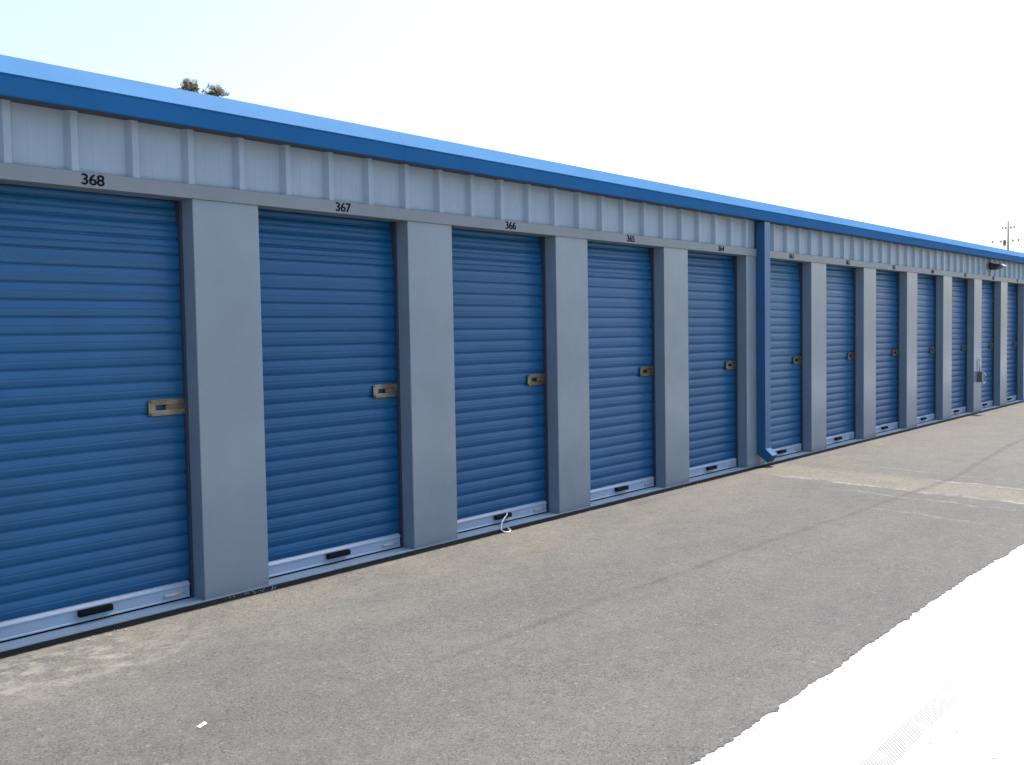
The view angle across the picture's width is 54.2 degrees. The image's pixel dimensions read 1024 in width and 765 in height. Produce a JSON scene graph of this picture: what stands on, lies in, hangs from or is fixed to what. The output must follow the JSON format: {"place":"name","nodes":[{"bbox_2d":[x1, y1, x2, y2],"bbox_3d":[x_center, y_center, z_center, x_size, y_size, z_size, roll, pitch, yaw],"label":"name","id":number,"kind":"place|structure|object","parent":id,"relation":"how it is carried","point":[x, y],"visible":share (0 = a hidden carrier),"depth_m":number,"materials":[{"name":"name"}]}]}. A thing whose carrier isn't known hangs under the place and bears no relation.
{"place":"outdoors","nodes":[
{"label":"outdoors","id":0,"kind":"place"},
{"bbox_2d":[0,402,1023,764],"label":"asphalt lane","id":1,"kind":"structure","parent":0,"point":[690,624],"depth_m":4.59,"materials":[{"name":"grey asphalt"}]},
{"bbox_2d":[0,401,1023,658],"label":"bitumen joint","id":2,"kind":"object","parent":1,"relation":"on","point":[176,611],"visible":1,"depth_m":6.03,"materials":[{"name":"black"}]},
{"bbox_2d":[63,425,1016,763],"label":"loose grit","id":3,"kind":"object","parent":1,"relation":"on","point":[567,529],"visible":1,"depth_m":4.85,"materials":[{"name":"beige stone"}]},
{"bbox_2d":[0,0,1023,252],"label":"sky","id":4,"kind":"structure","parent":0,"point":[908,115],"materials":[{"name":"white"}]},
{"bbox_2d":[693,544,1023,764],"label":"concrete apron","id":5,"kind":"object","parent":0,"point":[941,682],"depth_m":3.73,"materials":[{"name":"white concrete"}]},
{"label":"ground","id":6,"kind":"structure","parent":0,"visible":0},
{"bbox_2d":[177,78,205,92],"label":"slender tree","id":7,"kind":"object","parent":6,"relation":"on","point":[189,85],"visible":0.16,"depth_m":69.63,"materials":[{"name":"green plant"}]},
{"bbox_2d":[202,83,229,96],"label":"slender tree","id":8,"kind":"object","parent":6,"relation":"on","point":[218,91],"visible":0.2,"depth_m":69.58,"materials":[{"name":"green plant"}]},
{"bbox_2d":[0,54,1023,651],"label":"storage building","id":9,"kind":"structure","parent":6,"relation":"on","point":[244,346],"depth_m":6.20,"materials":[{"name":"metal"}]},
{"bbox_2d":[0,183,193,642],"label":"roll up door","id":10,"kind":"structure","parent":9,"relation":"in","point":[96,512],"depth_m":4.87,"materials":[{"name":"blue paint"}]},
{"bbox_2d":[258,209,403,578],"bbox_3d":[-1.153,-0.015,6.043,0.236,2.214,1.119,1,4,40],"label":"roll up door","id":11,"kind":"structure","parent":9,"relation":"in","point":[329,284],"depth_m":6.01,"materials":[{"name":"blue paint"}]},
{"bbox_2d":[452,228,548,533],"bbox_3d":[-0.169,-0.090,7.205,0.236,2.214,1.119,1,4,40],"label":"roll up door","id":12,"kind":"structure","parent":9,"relation":"in","point":[499,279],"depth_m":7.19,"materials":[{"name":"blue paint"}]},
{"bbox_2d":[501,512,510,532],"bbox_3d":[-0.051,0.987,7.055,0.071,0.088,0.316,-1,3,-5],"label":"plastic strap","id":13,"kind":"object","parent":9,"relation":"hanging from","point":[501,525],"visible":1,"depth_m":6.99,"materials":[{"name":"white plastic"}]},
{"bbox_2d":[587,241,655,501],"bbox_3d":[0.814,-0.165,8.367,0.236,2.214,1.119,1,4,40],"label":"roll up door","id":14,"kind":"structure","parent":9,"relation":"in","point":[621,318],"depth_m":8.38,"materials":[{"name":"blue paint"}]},
{"bbox_2d":[688,252,737,477],"bbox_3d":[1.798,-0.240,9.529,0.236,2.214,1.119,1,4,40],"label":"roll up door","id":15,"kind":"structure","parent":9,"relation":"in","point":[712,278],"depth_m":9.57,"materials":[{"name":"blue paint"}]},
{"bbox_2d":[770,260,802,456],"bbox_3d":[2.781,-0.315,10.691,0.236,2.214,1.119,1,4,40],"label":"roll up door","id":16,"kind":"structure","parent":9,"relation":"in","point":[786,277],"depth_m":10.81,"materials":[{"name":"blue paint"}]},
{"bbox_2d":[826,265,855,444],"bbox_3d":[3.765,-0.389,11.853,0.236,2.214,1.119,1,4,40],"label":"roll up door","id":17,"kind":"structure","parent":9,"relation":"in","point":[840,281],"depth_m":11.94,"materials":[{"name":"blue paint"}]},
{"bbox_2d":[876,270,899,432],"bbox_3d":[4.748,-0.464,13.014,0.236,2.214,1.119,1,4,40],"label":"roll up door","id":18,"kind":"structure","parent":9,"relation":"in","point":[887,283],"depth_m":13.12,"materials":[{"name":"blue paint"}]},
{"bbox_2d":[917,274,935,423],"bbox_3d":[5.731,-0.539,14.176,0.236,2.214,1.119,1,4,40],"label":"roll up door","id":19,"kind":"structure","parent":9,"relation":"in","point":[926,284],"depth_m":14.30,"materials":[{"name":"blue paint"}]},
{"bbox_2d":[951,278,967,415],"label":"roll up door","id":20,"kind":"structure","parent":9,"relation":"in","point":[959,286],"depth_m":15.49,"materials":[{"name":"blue paint"}]},
{"bbox_2d":[981,281,994,407],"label":"roll up door","id":21,"kind":"structure","parent":9,"relation":"in","point":[988,288],"depth_m":16.68,"materials":[{"name":"blue paint"}]},
{"bbox_2d":[1006,283,1017,401],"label":"roll up door","id":22,"kind":"structure","parent":9,"relation":"in","point":[1012,289],"depth_m":17.86,"materials":[{"name":"blue paint"}]},
{"bbox_2d":[991,221,1019,249],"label":"utility pole","id":23,"kind":"object","parent":6,"relation":"on","point":[1004,241],"visible":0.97,"depth_m":94.93,"materials":[{"name":"grey wood"}]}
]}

